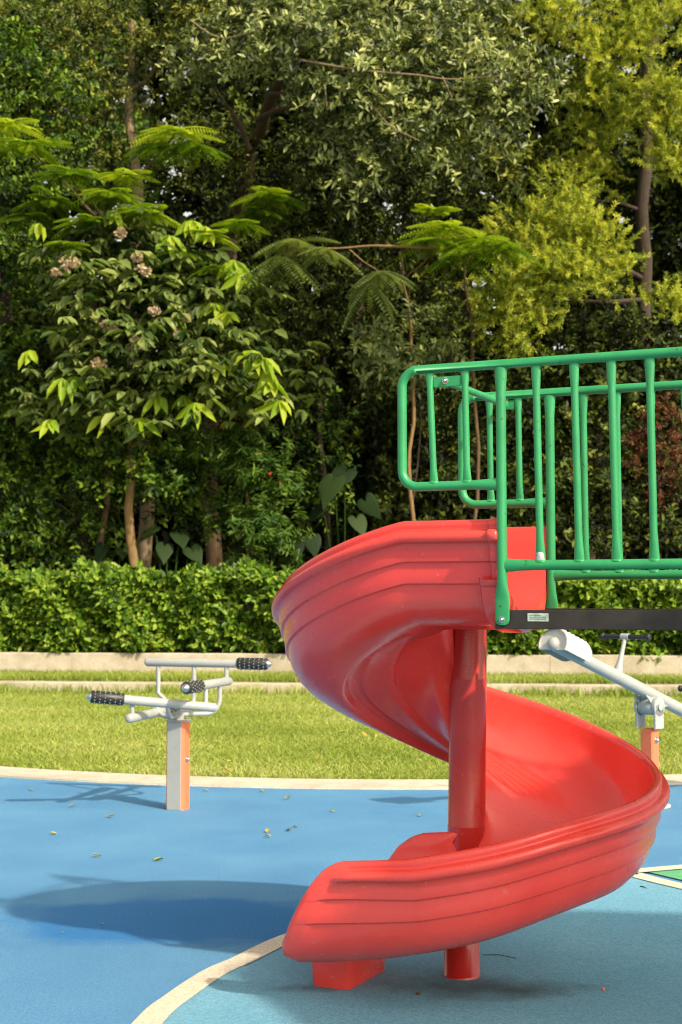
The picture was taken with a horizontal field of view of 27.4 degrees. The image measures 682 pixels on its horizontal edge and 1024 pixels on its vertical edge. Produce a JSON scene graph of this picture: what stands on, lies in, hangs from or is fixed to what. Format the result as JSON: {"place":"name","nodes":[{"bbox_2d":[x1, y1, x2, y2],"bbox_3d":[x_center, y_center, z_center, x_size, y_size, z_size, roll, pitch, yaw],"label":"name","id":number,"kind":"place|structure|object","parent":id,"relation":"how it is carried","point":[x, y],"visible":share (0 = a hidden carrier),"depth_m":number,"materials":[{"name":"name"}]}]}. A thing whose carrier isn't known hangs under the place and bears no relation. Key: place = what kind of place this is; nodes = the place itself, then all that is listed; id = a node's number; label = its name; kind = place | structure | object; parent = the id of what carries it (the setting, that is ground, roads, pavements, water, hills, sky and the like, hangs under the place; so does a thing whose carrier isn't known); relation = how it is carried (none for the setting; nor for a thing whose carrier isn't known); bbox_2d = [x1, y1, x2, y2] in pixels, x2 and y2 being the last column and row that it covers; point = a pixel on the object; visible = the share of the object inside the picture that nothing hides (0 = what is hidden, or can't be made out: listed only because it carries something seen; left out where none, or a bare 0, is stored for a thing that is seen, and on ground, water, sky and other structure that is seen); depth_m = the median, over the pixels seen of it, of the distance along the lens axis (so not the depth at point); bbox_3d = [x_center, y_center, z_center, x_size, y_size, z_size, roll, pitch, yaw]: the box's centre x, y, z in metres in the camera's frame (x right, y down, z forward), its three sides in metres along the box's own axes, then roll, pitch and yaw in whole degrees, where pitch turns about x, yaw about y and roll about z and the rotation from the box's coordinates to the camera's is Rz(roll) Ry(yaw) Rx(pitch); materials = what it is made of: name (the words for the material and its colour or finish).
{"place":"outdoors","nodes":[
{"label":"outdoors","id":0,"kind":"place"},
{"bbox_2d":[4,375,645,570],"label":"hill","id":1,"kind":"structure","parent":0,"point":[165,538],"depth_m":42.88,"materials":[{"name":"green plant"}]},
{"bbox_2d":[0,777,681,1023],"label":"rubber floor","id":2,"kind":"structure","parent":0,"point":[225,878],"depth_m":6.80,"materials":[{"name":"blue rubber"}]},
{"bbox_2d":[86,657,271,809],"bbox_3d":[-0.988,1.385,8.709,0.845,0.938,0.910,-1,-4,21],"label":"exercise station","id":3,"kind":"object","parent":2,"relation":"on","point":[173,712],"visible":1,"depth_m":8.73,"materials":[{"name":"white metal"}]},
{"bbox_2d":[538,629,681,808],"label":"seesaw","id":4,"kind":"object","parent":2,"relation":"on","point":[562,645],"visible":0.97,"depth_m":8.64,"materials":[{"name":"white metal"}]},
{"bbox_2d":[639,865,681,871],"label":"painted border","id":5,"kind":"object","parent":2,"relation":"on","point":[659,868],"visible":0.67,"depth_m":6.79,"materials":[{"name":"beige rubber"}]},
{"bbox_2d":[0,690,681,778],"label":"lawn","id":6,"kind":"structure","parent":0,"point":[258,732],"depth_m":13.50,"materials":[{"name":"green plant"}]},
{"bbox_2d":[0,681,681,697],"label":"edge grass","id":7,"kind":"structure","parent":6,"relation":"on","point":[165,689],"depth_m":18.59,"materials":[{"name":"green plant"}]},
{"bbox_2d":[0,591,681,653],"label":"garden bed","id":8,"kind":"object","parent":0,"point":[218,649],"depth_m":21.68,"materials":[{"name":"soil"}]},
{"bbox_2d":[0,0,86,505],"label":"evergreen tree","id":9,"kind":"object","parent":8,"relation":"on","point":[43,353],"visible":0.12,"depth_m":28.52,"materials":[{"name":"green plant"}]},
{"bbox_2d":[0,0,107,563],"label":"climber clad tree","id":10,"kind":"object","parent":8,"relation":"on","point":[9,354],"visible":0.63,"depth_m":23.18,"materials":[{"name":"green plant"}]},
{"bbox_2d":[0,0,186,568],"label":"evergreen tree","id":11,"kind":"object","parent":8,"relation":"on","point":[140,125],"visible":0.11,"depth_m":30.32,"materials":[{"name":"green plant"}]},
{"bbox_2d":[62,542,127,647],"bbox_3d":[-3.933,1.327,22.492,1.081,1.697,0.316,-1,-3,11],"label":"elephant ear plant","id":12,"kind":"object","parent":8,"relation":"on","point":[100,551],"visible":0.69,"depth_m":22.47,"materials":[{"name":"green plant"}]},
{"bbox_2d":[0,0,279,567],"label":"pale trunk tree","id":13,"kind":"object","parent":8,"relation":"on","point":[128,89],"visible":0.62,"depth_m":24.95,"materials":[{"name":"green plant"}]},
{"bbox_2d":[0,118,307,562],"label":"feathery tree","id":14,"kind":"object","parent":8,"relation":"on","point":[165,149],"visible":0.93,"depth_m":21.73,"materials":[{"name":"green plant"}]},
{"bbox_2d":[0,195,335,566],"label":"flowering tree","id":15,"kind":"object","parent":8,"relation":"on","point":[210,348],"visible":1,"depth_m":21.34,"materials":[{"name":"green plant"}]},
{"bbox_2d":[136,524,202,571],"bbox_3d":[-2.762,1.175,22.513,1.092,1.999,0.401,0,-3,0],"label":"elephant ear plant","id":16,"kind":"object","parent":8,"relation":"on","point":[181,539],"visible":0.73,"depth_m":22.51,"materials":[{"name":"green plant"}]},
{"bbox_2d":[0,373,363,570],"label":"dim undergrowth shrub","id":17,"kind":"object","parent":8,"relation":"on","point":[180,486],"visible":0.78,"depth_m":22.75,"materials":[{"name":"green plant"}]},
{"bbox_2d":[111,0,344,605],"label":"evergreen tree","id":18,"kind":"object","parent":8,"relation":"on","point":[239,95],"visible":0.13,"depth_m":29.16,"materials":[{"name":"green plant"}]},
{"bbox_2d":[169,394,315,609],"bbox_3d":[-1.654,-0.311,22.149,2.443,4.919,1.757,-1,-4,22],"label":"whorled shrub","id":19,"kind":"object","parent":8,"relation":"on","point":[247,480],"visible":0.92,"depth_m":22.00,"materials":[{"name":"green plant"}]},
{"bbox_2d":[226,533,320,638],"bbox_3d":[-1.083,1.251,22.441,1.531,1.843,0.391,0,-3,0],"label":"elephant ear plant","id":20,"kind":"object","parent":8,"relation":"on","point":[312,545],"visible":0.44,"depth_m":22.53,"materials":[{"name":"green plant"}]},
{"bbox_2d":[180,0,485,556],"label":"evergreen tree","id":21,"kind":"object","parent":8,"relation":"on","point":[381,472],"visible":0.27,"depth_m":28.15,"materials":[{"name":"green plant"}]},
{"bbox_2d":[240,237,439,520],"bbox_3d":[-0.021,-1.051,21.484,3.036,6.121,2.650,0,-3,0],"label":"feathery tree","id":22,"kind":"object","parent":8,"relation":"on","point":[326,252],"visible":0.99,"depth_m":21.12,"materials":[{"name":"green plant"}]},
{"bbox_2d":[0,553,681,661],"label":"hedge","id":23,"kind":"object","parent":8,"relation":"on","point":[114,606],"visible":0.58,"depth_m":20.84,"materials":[{"name":"green plant"}]},
{"bbox_2d":[172,99,512,550],"bbox_3d":[-0.214,-2.612,25.251,6.517,9.687,4.161,2,-4,-29],"label":"shade tree","id":24,"kind":"object","parent":8,"relation":"on","point":[284,230],"visible":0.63,"depth_m":25.11,"materials":[{"name":"green plant"}]},
{"bbox_2d":[304,464,381,548],"bbox_3d":[0.069,0.691,22.871,0.977,3.014,1.154,3,-4,-40],"label":"elephant ear plant","id":25,"kind":"object","parent":8,"relation":"on","point":[333,483],"visible":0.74,"depth_m":22.71,"materials":[{"name":"green plant"}]},
{"bbox_2d":[151,0,576,623],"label":"silver leaf tree","id":26,"kind":"object","parent":8,"relation":"on","point":[301,32],"visible":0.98,"depth_m":21.66,"materials":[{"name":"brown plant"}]},
{"bbox_2d":[343,295,479,501],"bbox_3d":[1.166,-0.693,22.338,2.287,5.503,1.608,0,-3,0],"label":"sapling foliage","id":27,"kind":"object","parent":8,"relation":"on","point":[374,352],"visible":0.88,"depth_m":22.49,"materials":[{"name":"green plant"}]},
{"bbox_2d":[302,0,627,519],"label":"evergreen tree","id":28,"kind":"object","parent":8,"relation":"on","point":[510,171],"visible":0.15,"depth_m":29.47,"materials":[{"name":"green plant"}]},
{"bbox_2d":[396,203,547,518],"bbox_3d":[1.799,-1.349,21.073,2.045,6.662,2.569,2,-4,-24],"label":"feathery tree","id":29,"kind":"object","parent":8,"relation":"on","point":[484,241],"visible":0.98,"depth_m":21.14,"materials":[{"name":"green plant"}]},
{"bbox_2d":[412,254,681,570],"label":"glossy creeper tree","id":30,"kind":"object","parent":8,"relation":"on","point":[596,404],"visible":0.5,"depth_m":23.13,"materials":[{"name":"green plant"}]},
{"bbox_2d":[438,0,681,570],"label":"evergreen tree","id":31,"kind":"object","parent":8,"relation":"on","point":[529,511],"visible":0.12,"depth_m":30.08,"materials":[{"name":"green plant"}]},
{"bbox_2d":[453,0,681,569],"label":"golden tree","id":32,"kind":"object","parent":8,"relation":"on","point":[552,243],"visible":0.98,"depth_m":22.57,"materials":[{"name":"green plant"}]},
{"bbox_2d":[527,397,646,570],"bbox_3d":[4.018,0.065,22.588,2.149,4.219,1.765,0,-3,0],"label":"bright leaf shrub","id":33,"kind":"object","parent":8,"relation":"on","point":[599,535],"visible":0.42,"depth_m":22.66,"materials":[{"name":"green plant"}]},
{"bbox_2d":[538,0,681,405],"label":"evergreen tree","id":34,"kind":"object","parent":8,"relation":"on","point":[663,257],"visible":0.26,"depth_m":28.53,"materials":[{"name":"green plant"}]},
{"bbox_2d":[587,389,681,569],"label":"red leaf shrub","id":35,"kind":"object","parent":8,"relation":"on","point":[639,447],"visible":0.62,"depth_m":22.68,"materials":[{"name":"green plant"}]},
{"bbox_2d":[44,0,675,358],"label":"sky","id":36,"kind":"structure","parent":0,"point":[189,213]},
{"bbox_2d":[162,877,681,1023],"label":"light blue floor","id":37,"kind":"structure","parent":0,"point":[622,945],"depth_m":4.81,"materials":[{"name":"rubber"}]},
{"bbox_2d":[131,872,681,1023],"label":"painted line","id":38,"kind":"object","parent":37,"relation":"on","point":[161,1010],"visible":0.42,"depth_m":4.87,"materials":[{"name":"beige rubber"}]},
{"bbox_2d":[271,518,669,989],"bbox_3d":[0.449,0.843,4.911,1.393,1.570,1.488,0,-3,0],"label":"spiral slide","id":39,"kind":"object","parent":37,"relation":"on","point":[552,811],"visible":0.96,"depth_m":4.59,"materials":[{"name":"red plastic"}]},
{"bbox_2d":[495,608,681,630],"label":"walkway","id":40,"kind":"structure","parent":39,"relation":"attached to","point":[605,619],"depth_m":4.11,"materials":[{"name":"black metal"}]},
{"bbox_2d":[397,347,681,624],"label":"guard rail","id":41,"kind":"object","parent":40,"relation":"attached to","point":[616,561],"visible":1,"depth_m":4.18,"materials":[{"name":"green metal"}]},
{"bbox_2d":[458,380,681,607],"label":"guard rail","id":42,"kind":"object","parent":40,"relation":"attached to","point":[520,501],"visible":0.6,"depth_m":4.71,"materials":[{"name":"green metal"}]},
{"bbox_2d":[449,385,508,408],"bbox_3d":[0.451,-0.383,4.566,0.022,0.036,0.537,-2,-4,26],"label":"cross brace","id":43,"kind":"object","parent":42,"relation":"attached to","point":[482,395],"visible":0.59,"depth_m":4.56,"materials":[{"name":"green paint"}]},
{"bbox_2d":[649,869,681,879],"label":"green floor","id":44,"kind":"structure","parent":0,"point":[675,873],"depth_m":6.70,"materials":[{"name":"rubber"}]},
{"label":"ground","id":45,"kind":"structure","parent":0,"visible":0},
{"bbox_2d":[0,0,681,588],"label":"woodland","id":46,"kind":"object","parent":45,"relation":"on","point":[160,106],"visible":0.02,"depth_m":37.62,"materials":[{"name":"green plant"}]},
{"bbox_2d":[0,652,681,676],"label":"wall","id":47,"kind":"structure","parent":45,"relation":"on","point":[124,661],"depth_m":20.58,"materials":[{"name":"concrete"}]},
{"bbox_2d":[0,766,681,789],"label":"kerb","id":48,"kind":"structure","parent":45,"relation":"on","point":[244,782],"depth_m":9.97,"materials":[{"name":"beige concrete"}]},
{"bbox_2d":[0,681,681,694],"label":"stone kerb","id":49,"kind":"structure","parent":45,"relation":"on","point":[290,685],"depth_m":18.84,"materials":[{"name":"beige stone"}]},
{"label":"upper lawn","id":50,"kind":"structure","parent":0,"visible":0},
{"bbox_2d":[0,668,681,683],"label":"strip grass","id":51,"kind":"structure","parent":50,"relation":"on","point":[245,676],"depth_m":19.37,"materials":[{"name":"green plant"}]}
]}

